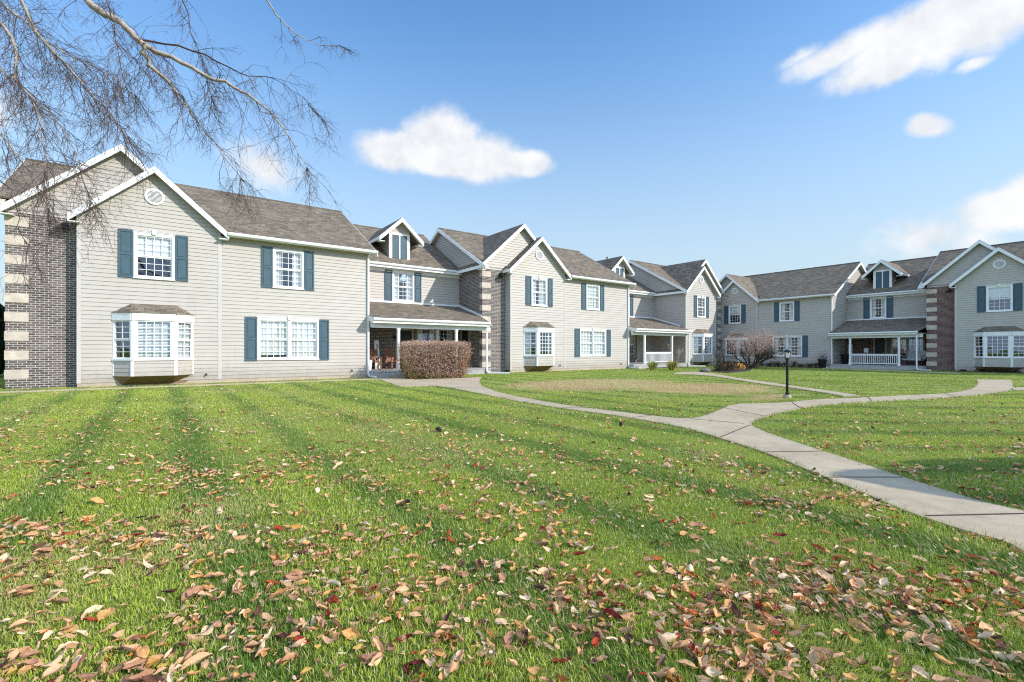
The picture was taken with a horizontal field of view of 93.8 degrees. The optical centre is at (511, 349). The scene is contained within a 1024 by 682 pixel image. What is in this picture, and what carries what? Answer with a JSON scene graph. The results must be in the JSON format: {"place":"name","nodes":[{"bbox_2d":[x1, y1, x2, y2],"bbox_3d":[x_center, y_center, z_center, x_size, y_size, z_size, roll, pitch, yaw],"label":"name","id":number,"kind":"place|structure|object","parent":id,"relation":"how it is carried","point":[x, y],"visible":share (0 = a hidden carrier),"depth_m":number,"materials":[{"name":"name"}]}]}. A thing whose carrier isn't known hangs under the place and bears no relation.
{"place":"outdoors","nodes":[
{"label":"outdoors","id":0,"kind":"place"},
{"bbox_2d":[0,377,431,392],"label":"path","id":1,"kind":"structure","parent":0,"point":[402,382],"depth_m":17.70,"materials":[{"name":"concrete"}]},
{"bbox_2d":[0,365,1023,681],"bbox_3d":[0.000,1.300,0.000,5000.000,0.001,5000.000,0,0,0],"label":"lawn","id":2,"kind":"structure","parent":0,"point":[620,385],"depth_m":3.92,"materials":[{"name":"plant"}]},
{"bbox_2d":[0,303,4,374],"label":"evergreen tree","id":3,"kind":"object","parent":2,"relation":"on","point":[2,341],"visible":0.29,"depth_m":22.50,"materials":[{"name":"green plant"}]},
{"bbox_2d":[7,647,18,660],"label":"fallen leaf","id":4,"kind":"object","parent":2,"relation":"on","point":[13,654],"visible":0.86,"depth_m":1.99,"materials":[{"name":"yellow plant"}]},
{"bbox_2d":[18,650,41,656],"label":"fallen leaf","id":5,"kind":"object","parent":2,"relation":"on","point":[25,653],"visible":1,"depth_m":2.00,"materials":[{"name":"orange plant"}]},
{"bbox_2d":[16,662,44,673],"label":"fallen leaf","id":6,"kind":"object","parent":2,"relation":"on","point":[26,668],"visible":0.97,"depth_m":1.92,"materials":[{"name":"orange plant"}]},
{"bbox_2d":[23,657,39,664],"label":"fallen leaf","id":7,"kind":"object","parent":2,"relation":"on","point":[34,660],"visible":1,"depth_m":1.95,"materials":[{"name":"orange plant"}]},
{"bbox_2d":[41,663,62,679],"bbox_3d":[-1.815,1.268,1.891,0.043,0.017,0.075,18,15,13],"label":"fallen leaf","id":8,"kind":"object","parent":2,"relation":"on","point":[52,669],"visible":1,"depth_m":1.90,"materials":[{"name":"beige plant"}]},
{"bbox_2d":[41,647,66,667],"bbox_3d":[-1.874,1.265,1.963,0.032,0.038,0.090,-19,5,24],"label":"fallen leaf","id":9,"kind":"object","parent":2,"relation":"on","point":[58,658],"visible":0.99,"depth_m":1.96,"materials":[{"name":"beige plant"}]},
{"bbox_2d":[68,651,87,674],"bbox_3d":[-1.740,1.256,1.919,0.026,0.033,0.088,11,23,5],"label":"fallen leaf","id":10,"kind":"object","parent":2,"relation":"on","point":[75,665],"visible":1,"depth_m":1.92,"materials":[{"name":"brown plant"}]},
{"bbox_2d":[77,673,98,680],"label":"fallen leaf","id":11,"kind":"object","parent":2,"relation":"on","point":[88,676],"visible":0.97,"depth_m":1.87,"materials":[{"name":"brown plant"}]},
{"bbox_2d":[109,659,130,677],"bbox_3d":[-1.586,1.286,1.939,0.050,0.024,0.088,-14,3,16],"label":"fallen leaf","id":12,"kind":"object","parent":2,"relation":"on","point":[121,665],"visible":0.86,"depth_m":1.94,"materials":[{"name":"brown plant"}]},
{"bbox_2d":[118,673,134,681],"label":"fallen leaf","id":13,"kind":"object","parent":2,"relation":"on","point":[124,679],"visible":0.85,"depth_m":1.86,"materials":[{"name":"brown plant"}]},
{"bbox_2d":[144,658,158,667],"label":"fallen leaf","id":14,"kind":"object","parent":2,"relation":"on","point":[151,662],"visible":0.99,"depth_m":1.94,"materials":[{"name":"orange plant"}]},
{"bbox_2d":[142,655,164,667],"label":"fallen leaf","id":15,"kind":"object","parent":2,"relation":"on","point":[159,657],"visible":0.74,"depth_m":1.97,"materials":[{"name":"brown plant"}]},
{"bbox_2d":[122,659,146,668],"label":"fallen leaf","id":16,"kind":"object","parent":15,"relation":"on","point":[137,662],"visible":0.9,"depth_m":1.93,"materials":[{"name":"beige plant"}]},
{"bbox_2d":[0,0,358,310],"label":"birch tree","id":17,"kind":"object","parent":2,"relation":"on","point":[102,12],"visible":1,"depth_m":6.76,"materials":[{"name":"brown plant"}]},
{"bbox_2d":[174,649,194,665],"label":"fallen leaf","id":18,"kind":"object","parent":2,"relation":"on","point":[182,659],"visible":0.94,"depth_m":1.98,"materials":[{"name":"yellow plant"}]},
{"bbox_2d":[0,144,377,388],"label":"townhouse","id":19,"kind":"structure","parent":2,"relation":"on","point":[202,290],"depth_m":18.28,"materials":[{"name":"plastic"}]},
{"bbox_2d":[111,304,194,384],"bbox_3d":[-13.141,-0.210,17.600,2.540,2.940,0.741,0,0,-36],"label":"bay window","id":20,"kind":"structure","parent":19,"relation":"in","point":[154,365],"depth_m":17.42,"materials":[{"name":"plastic"}]},
{"bbox_2d":[133,230,174,280],"bbox_3d":[-13.323,-3.523,17.843,1.305,1.805,0.219,0,0,-36],"label":"window","id":21,"kind":"structure","parent":19,"relation":"in","point":[153,244],"depth_m":17.86,"materials":[{"name":"white paint"}]},
{"bbox_2d":[272,248,303,289],"bbox_3d":[-9.656,-3.460,20.656,1.269,1.680,0.232,0,0,-36],"label":"window","id":22,"kind":"structure","parent":19,"relation":"in","point":[297,258],"depth_m":20.70,"materials":[{"name":"white paint"}]},
{"bbox_2d":[256,316,319,359],"bbox_3d":[-9.617,-0.507,20.644,2.525,1.875,0.238,0,0,-36],"label":"window","id":23,"kind":"structure","parent":19,"relation":"in","point":[295,338],"depth_m":20.62,"materials":[{"name":"white paint"}]},
{"bbox_2d":[178,652,211,672],"bbox_3d":[-1.294,1.275,1.958,0.044,0.044,0.126,23,16,35],"label":"fallen leaf","id":24,"kind":"object","parent":2,"relation":"on","point":[199,656],"visible":0.95,"depth_m":1.96,"materials":[{"name":"beige plant"}]},
{"bbox_2d":[201,659,208,669],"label":"fallen leaf","id":25,"kind":"object","parent":2,"relation":"on","point":[204,663],"visible":0.92,"depth_m":1.95,"materials":[{"name":"beige plant"}]},
{"bbox_2d":[357,653,369,663],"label":"fallen leaf","id":26,"kind":"object","parent":2,"relation":"on","point":[366,656],"visible":1,"depth_m":1.98,"materials":[{"name":"brown plant"}]},
{"bbox_2d":[361,651,377,663],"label":"fallen leaf","id":27,"kind":"object","parent":2,"relation":"on","point":[372,654],"visible":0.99,"depth_m":1.98,"materials":[{"name":"brown plant"}]},
{"bbox_2d":[403,659,425,667],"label":"fallen leaf","id":28,"kind":"object","parent":2,"relation":"on","point":[415,662],"visible":0.92,"depth_m":1.95,"materials":[{"name":"red plant"}]},
{"bbox_2d":[423,655,434,667],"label":"fallen leaf","id":29,"kind":"object","parent":2,"relation":"on","point":[429,662],"visible":1,"depth_m":1.95,"materials":[{"name":"beige plant"}]},
{"bbox_2d":[353,217,509,377],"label":"recessed townhouse","id":30,"kind":"structure","parent":2,"relation":"on","point":[420,301],"depth_m":26.84,"materials":[{"name":"plastic"}]},
{"bbox_2d":[369,348,381,369],"bbox_3d":[-7.004,0.459,24.189,0.740,1.078,0.946,0,0,-28],"label":"porch chair","id":31,"kind":"object","parent":30,"relation":"on","point":[373,352],"visible":0.55,"depth_m":24.50,"materials":[{"name":"orange wood"}]},
{"bbox_2d":[374,340,379,368],"bbox_3d":[-7.007,0.250,24.863,0.250,1.500,0.250,0,0,-36],"label":"porch sign","id":32,"kind":"object","parent":30,"relation":"on","point":[376,344],"visible":0.61,"depth_m":24.88,"materials":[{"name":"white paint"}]},
{"bbox_2d":[383,348,401,368],"bbox_3d":[-6.160,0.459,24.931,0.946,1.078,0.740,0,0,42],"label":"porch chair","id":33,"kind":"object","parent":30,"relation":"on","point":[389,355],"visible":0.81,"depth_m":25.05,"materials":[{"name":"orange wood"}]},
{"bbox_2d":[392,272,413,301],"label":"window","id":34,"kind":"structure","parent":30,"relation":"in","point":[409,278],"depth_m":26.92,"materials":[{"name":"white paint"}]},
{"bbox_2d":[400,328,412,365],"bbox_3d":[-5.986,-0.100,26.991,0.900,2.200,0.124,0,0,-36],"label":"door","id":35,"kind":"structure","parent":30,"relation":"in","point":[405,334],"depth_m":27.01,"materials":[{"name":"black paint"}]},
{"bbox_2d":[416,329,452,355],"bbox_3d":[-4.548,-0.450,28.114,2.390,1.660,0.230,0,0,-36],"label":"window","id":36,"kind":"structure","parent":30,"relation":"in","point":[434,334],"depth_m":28.06,"materials":[{"name":"white paint"}]},
{"bbox_2d":[461,330,469,366],"bbox_3d":[-2.762,-0.125,28.438,0.123,2.250,1.000,0,0,-36],"label":"door","id":37,"kind":"structure","parent":30,"relation":"in","point":[465,334],"depth_m":28.34,"materials":[{"name":"black paint"}]},
{"bbox_2d":[395,338,473,378],"bbox_3d":[-3.568,0.400,21.993,3.580,1.839,1.842,0,0,-25],"label":"clipped hedge","id":38,"kind":"object","parent":2,"relation":"on","point":[443,369],"visible":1,"depth_m":21.64,"materials":[{"name":"brown plant"}]},
{"bbox_2d":[437,660,454,678],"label":"fallen leaf","id":39,"kind":"object","parent":2,"relation":"on","point":[451,665],"visible":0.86,"depth_m":1.91,"materials":[{"name":"beige plant"}]},
{"bbox_2d":[456,650,463,661],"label":"fallen leaf","id":40,"kind":"object","parent":2,"relation":"on","point":[459,656],"visible":1,"depth_m":1.98,"materials":[{"name":"beige plant"}]},
{"bbox_2d":[0,382,1023,681],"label":"leaf litter","id":41,"kind":"object","parent":2,"relation":"on","point":[684,620],"visible":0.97,"depth_m":2.68,"materials":[{"name":"brown plant"}]},
{"bbox_2d":[427,224,639,371],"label":"townhouse","id":42,"kind":"structure","parent":2,"relation":"on","point":[540,304],"depth_m":29.04,"materials":[{"name":"plastic"}]},
{"bbox_2d":[523,322,554,370],"bbox_3d":[1.820,-0.210,28.545,2.540,2.940,0.718,0,0,-36],"label":"bay window","id":43,"kind":"structure","parent":42,"relation":"in","point":[538,361],"depth_m":28.17,"materials":[{"name":"plastic"}]},
{"bbox_2d":[531,276,547,306],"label":"window","id":44,"kind":"structure","parent":42,"relation":"in","point":[542,292],"depth_m":29.00,"materials":[{"name":"white paint"}]},
{"bbox_2d":[586,284,599,310],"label":"window","id":45,"kind":"structure","parent":42,"relation":"in","point":[593,291],"depth_m":31.69,"materials":[{"name":"white paint"}]},
{"bbox_2d":[579,328,606,356],"bbox_3d":[5.338,-0.507,31.599,2.525,1.875,0.238,0,0,-36],"label":"window","id":46,"kind":"structure","parent":42,"relation":"in","point":[592,341],"depth_m":31.57,"materials":[{"name":"white paint"}]},
{"bbox_2d":[527,666,543,674],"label":"fallen leaf","id":47,"kind":"object","parent":2,"relation":"on","point":[533,669],"visible":1,"depth_m":1.91,"materials":[{"name":"orange plant"}]},
{"bbox_2d":[551,657,571,663],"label":"fallen leaf","id":48,"kind":"object","parent":2,"relation":"on","point":[560,661],"visible":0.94,"depth_m":1.98,"materials":[{"name":"red plant"}]},
{"bbox_2d":[590,655,607,663],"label":"fallen leaf","id":49,"kind":"object","parent":2,"relation":"on","point":[600,657],"visible":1,"depth_m":1.97,"materials":[{"name":"brown plant"}]},
{"bbox_2d":[596,256,704,368],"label":"recessed townhouse","id":50,"kind":"structure","parent":2,"relation":"on","point":[645,326],"depth_m":38.21,"materials":[{"name":"plastic"}]},
{"bbox_2d":[629,334,635,354],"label":"window","id":51,"kind":"structure","parent":50,"relation":"in","point":[631,337],"depth_m":38.56,"materials":[{"name":"white paint"}]},
{"bbox_2d":[645,361,658,369],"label":"grass clump","id":52,"kind":"object","parent":2,"relation":"on","point":[653,365],"visible":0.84,"depth_m":30.30,"materials":[{"name":"green plant"}]},
{"bbox_2d":[655,656,665,669],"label":"fallen leaf","id":53,"kind":"object","parent":2,"relation":"on","point":[661,662],"visible":0.97,"depth_m":1.95,"materials":[{"name":"brown plant"}]},
{"bbox_2d":[650,667,674,676],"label":"fallen leaf","id":54,"kind":"object","parent":2,"relation":"on","point":[661,673],"visible":0.96,"depth_m":1.87,"materials":[{"name":"brown plant"}]},
{"bbox_2d":[606,257,724,365],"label":"townhouse","id":55,"kind":"structure","parent":2,"relation":"on","point":[687,295],"depth_m":39.11,"materials":[{"name":"plastic"}]},
{"bbox_2d":[697,295,705,317],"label":"window","id":56,"kind":"structure","parent":55,"relation":"in","point":[702,297],"depth_m":39.05,"materials":[{"name":"white paint"}]},
{"bbox_2d":[692,329,712,364],"bbox_3d":[15.519,-0.210,38.579,2.540,2.940,0.718,0,0,-36],"label":"bay window","id":57,"kind":"structure","parent":55,"relation":"in","point":[703,358],"depth_m":38.18,"materials":[{"name":"plastic"}]},
{"bbox_2d":[662,359,678,369],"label":"grass clump","id":58,"kind":"object","parent":2,"relation":"on","point":[671,365],"visible":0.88,"depth_m":30.27,"materials":[{"name":"green plant"}]},
{"bbox_2d":[676,659,697,668],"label":"fallen leaf","id":59,"kind":"object","parent":2,"relation":"on","point":[686,662],"visible":1,"depth_m":1.95,"materials":[{"name":"beige plant"}]},
{"bbox_2d":[681,647,697,661],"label":"fallen leaf","id":60,"kind":"object","parent":2,"relation":"on","point":[688,651],"visible":0.99,"depth_m":2.01,"materials":[{"name":"brown plant"}]},
{"bbox_2d":[705,667,720,676],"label":"fallen leaf","id":61,"kind":"object","parent":2,"relation":"on","point":[711,671],"visible":1,"depth_m":1.89,"materials":[{"name":"beige plant"}]},
{"bbox_2d":[711,367,751,372],"bbox_3d":[14.310,1.310,31.063,2.221,0.080,9.317,0,0,31],"label":"mulch bed","id":62,"kind":"object","parent":2,"relation":"on","point":[739,370],"visible":0.47,"depth_m":29.56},
{"bbox_2d":[710,348,725,363],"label":"leafless bush","id":63,"kind":"object","parent":62,"relation":"on","point":[719,361],"visible":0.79,"depth_m":31.24,"materials":[{"name":"brown plant"}]},
{"bbox_2d":[713,363,727,370],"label":"dark shrub","id":64,"kind":"object","parent":62,"relation":"on","point":[720,367],"visible":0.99,"depth_m":28.58,"materials":[{"name":"brown plant"}]},
{"bbox_2d":[718,361,737,370],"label":"dark shrub","id":65,"kind":"object","parent":62,"relation":"on","point":[728,364],"visible":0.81,"depth_m":29.33,"materials":[{"name":"brown plant"}]},
{"bbox_2d":[731,643,745,661],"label":"fallen leaf","id":66,"kind":"object","parent":2,"relation":"on","point":[740,653],"visible":0.87,"depth_m":2.00,"materials":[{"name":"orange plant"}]},
{"bbox_2d":[737,661,746,667],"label":"fallen leaf","id":67,"kind":"object","parent":2,"relation":"on","point":[741,664],"visible":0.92,"depth_m":1.93,"materials":[{"name":"beige plant"}]},
{"bbox_2d":[745,650,755,663],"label":"fallen leaf","id":68,"kind":"object","parent":67,"relation":"on","point":[748,659],"visible":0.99,"depth_m":1.97,"materials":[{"name":"brown plant"}]},
{"bbox_2d":[743,667,753,681],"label":"fallen leaf","id":69,"kind":"object","parent":2,"relation":"on","point":[750,670],"visible":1,"depth_m":1.87,"materials":[{"name":"orange plant"}]},
{"bbox_2d":[722,326,788,367],"bbox_3d":[17.121,-0.181,33.983,4.067,3.050,3.985,0,0,-35],"label":"bare shrub","id":70,"kind":"object","parent":2,"relation":"on","point":[764,355],"visible":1,"depth_m":33.47,"materials":[{"name":"brown plant"}]},
{"bbox_2d":[758,662,768,678],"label":"fallen leaf","id":71,"kind":"object","parent":2,"relation":"on","point":[761,667],"visible":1,"depth_m":1.89,"materials":[{"name":"brown plant"}]},
{"bbox_2d":[776,671,794,680],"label":"fallen leaf","id":72,"kind":"object","parent":2,"relation":"on","point":[786,674],"visible":1,"depth_m":1.86,"materials":[{"name":"brown plant"}]},
{"bbox_2d":[783,349,790,397],"bbox_3d":[7.473,0.660,13.001,0.214,1.380,0.214,0,0,0],"label":"lamp post","id":73,"kind":"object","parent":2,"relation":"on","point":[787,352],"visible":0.98,"depth_m":12.97,"materials":[{"name":"black metal"}]},
{"bbox_2d":[750,365,825,367],"bbox_3d":[20.878,1.310,36.839,1.164,0.080,5.554,0,0,-36],"label":"mulch bed","id":74,"kind":"object","parent":2,"relation":"on","point":[791,366],"visible":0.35,"depth_m":36.69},
{"bbox_2d":[816,351,828,367],"bbox_3d":[22.454,0.672,34.582,0.806,1.257,0.980,0,0,-25],"label":"flower pot","id":75,"kind":"object","parent":74,"relation":"on","point":[822,362],"visible":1,"depth_m":34.41,"materials":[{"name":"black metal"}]},
{"bbox_2d":[784,666,793,670],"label":"fallen leaf","id":76,"kind":"object","parent":2,"relation":"on","point":[790,668],"visible":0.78,"depth_m":1.92,"materials":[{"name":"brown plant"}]},
{"bbox_2d":[786,657,799,666],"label":"fallen leaf","id":77,"kind":"object","parent":76,"relation":"on","point":[789,662],"visible":1,"depth_m":1.95,"materials":[{"name":"beige plant"}]},
{"bbox_2d":[719,262,880,367],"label":"townhouse","id":78,"kind":"structure","parent":2,"relation":"on","point":[804,310],"depth_m":37.59,"materials":[{"name":"plastic"}]},
{"bbox_2d":[729,305,740,323],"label":"window","id":79,"kind":"structure","parent":78,"relation":"in","point":[733,309],"depth_m":40.48,"materials":[{"name":"white paint"}]},
{"bbox_2d":[722,334,747,364],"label":"bay window","id":80,"kind":"structure","parent":78,"relation":"in","point":[740,357],"depth_m":40.11,"materials":[{"name":"plastic"}]},
{"bbox_2d":[779,302,793,321],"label":"window","id":81,"kind":"structure","parent":78,"relation":"in","point":[782,311],"depth_m":37.31,"materials":[{"name":"white paint"}]},
{"bbox_2d":[772,335,802,356],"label":"window","id":82,"kind":"structure","parent":78,"relation":"in","point":[789,338],"depth_m":37.10,"materials":[{"name":"white paint"}]},
{"bbox_2d":[806,649,819,663],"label":"fallen leaf","id":83,"kind":"object","parent":2,"relation":"on","point":[814,654],"visible":1,"depth_m":2.00,"materials":[{"name":"beige plant"}]},
{"bbox_2d":[842,672,857,679],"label":"fallen leaf","id":84,"kind":"object","parent":2,"relation":"on","point":[853,676],"visible":1,"depth_m":1.87,"materials":[{"name":"orange plant"}]},
{"bbox_2d":[828,256,936,370],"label":"recessed townhouse","id":85,"kind":"structure","parent":2,"relation":"on","point":[891,324],"depth_m":34.09,"materials":[{"name":"plastic"}]},
{"bbox_2d":[841,346,848,363],"bbox_3d":[24.510,0.279,35.307,0.603,1.503,0.764,0,0,-19],"label":"flower pot","id":86,"kind":"object","parent":85,"relation":"on","point":[845,357],"visible":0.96,"depth_m":35.11,"materials":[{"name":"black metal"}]},
{"bbox_2d":[869,298,885,318],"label":"window","id":87,"kind":"structure","parent":85,"relation":"in","point":[873,308],"depth_m":34.81,"materials":[{"name":"white paint"}]},
{"bbox_2d":[873,338,886,362],"bbox_3d":[26.576,0.046,34.578,0.111,1.971,0.788,0,0,-36],"label":"door","id":88,"kind":"structure","parent":85,"relation":"in","point":[879,344],"depth_m":34.55,"materials":[{"name":"white paint"}]},
{"bbox_2d":[891,335,924,356],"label":"window","id":89,"kind":"structure","parent":85,"relation":"in","point":[905,342],"depth_m":33.29,"materials":[{"name":"white paint"}]},
{"bbox_2d":[900,351,926,365],"bbox_3d":[26.643,0.542,31.670,0.861,0.982,1.250,0,0,-22],"label":"porch loveseat","id":90,"kind":"object","parent":85,"relation":"on","point":[911,356],"visible":0.73,"depth_m":31.69,"materials":[{"name":"white metal"}]},
{"bbox_2d":[890,668,902,681],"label":"fallen leaf","id":91,"kind":"object","parent":2,"relation":"on","point":[897,675],"visible":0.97,"depth_m":1.89,"materials":[{"name":"yellow plant"}]},
{"bbox_2d":[892,654,902,667],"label":"fallen leaf","id":92,"kind":"object","parent":2,"relation":"on","point":[897,660],"visible":0.97,"depth_m":1.97,"materials":[{"name":"brown plant"}]},
{"bbox_2d":[912,665,929,679],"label":"fallen leaf","id":93,"kind":"object","parent":2,"relation":"on","point":[918,669],"visible":1,"depth_m":1.90,"materials":[{"name":"beige plant"}]},
{"bbox_2d":[934,652,955,665],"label":"fallen leaf","id":94,"kind":"object","parent":2,"relation":"on","point":[938,656],"visible":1,"depth_m":1.98,"materials":[{"name":"beige plant"}]},
{"bbox_2d":[932,674,958,681],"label":"fallen leaf","id":95,"kind":"object","parent":2,"relation":"on","point":[936,677],"visible":1,"depth_m":1.85,"materials":[{"name":"beige plant"}]},
{"bbox_2d":[952,670,971,677],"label":"fallen leaf","id":96,"kind":"object","parent":2,"relation":"on","point":[962,674],"visible":1,"depth_m":1.88,"materials":[{"name":"brown plant"}]},
{"bbox_2d":[918,240,1023,371],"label":"townhouse","id":97,"kind":"structure","parent":2,"relation":"on","point":[975,306],"depth_m":28.84,"materials":[{"name":"plastic"}]},
{"bbox_2d":[973,326,1023,371],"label":"bay window","id":98,"kind":"structure","parent":97,"relation":"in","point":[989,363],"depth_m":27.40,"materials":[{"name":"plastic"}]},
{"bbox_2d":[986,284,1012,311],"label":"window","id":99,"kind":"structure","parent":97,"relation":"in","point":[995,292],"depth_m":27.73,"materials":[{"name":"white paint"}]},
{"bbox_2d":[980,657,1004,672],"bbox_3d":[1.952,1.271,1.944,0.022,0.024,0.083,0,0,-8],"label":"fallen leaf","id":100,"kind":"object","parent":2,"relation":"on","point":[995,663],"visible":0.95,"depth_m":1.95,"materials":[{"name":"brown plant"}]},
{"bbox_2d":[990,650,1020,660],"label":"fallen leaf","id":101,"kind":"object","parent":2,"relation":"on","point":[1011,657],"visible":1,"depth_m":2.00,"materials":[{"name":"beige plant"}]},
{"bbox_2d":[0,0,1023,305],"label":"sky","id":102,"kind":"structure","parent":0,"point":[742,137],"materials":[{"name":"blue"}]},
{"bbox_2d":[414,377,1023,550],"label":"path","id":103,"kind":"structure","parent":0,"point":[732,422],"depth_m":5.65,"materials":[{"name":"concrete"}]},
{"bbox_2d":[674,372,859,396],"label":"path","id":104,"kind":"structure","parent":0,"point":[773,384],"depth_m":18.17,"materials":[{"name":"concrete"}]},
{"bbox_2d":[822,368,960,373],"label":"path","id":105,"kind":"structure","parent":0,"point":[895,370],"depth_m":28.62,"materials":[{"name":"concrete"}]},
{"label":"fallen leaf","id":106,"kind":"object","parent":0,"visible":0},
{"bbox_2d":[275,652,297,665],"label":"fallen leaf","id":107,"kind":"object","parent":106,"relation":"on","point":[289,656],"visible":1,"depth_m":1.97,"materials":[{"name":"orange plant"}]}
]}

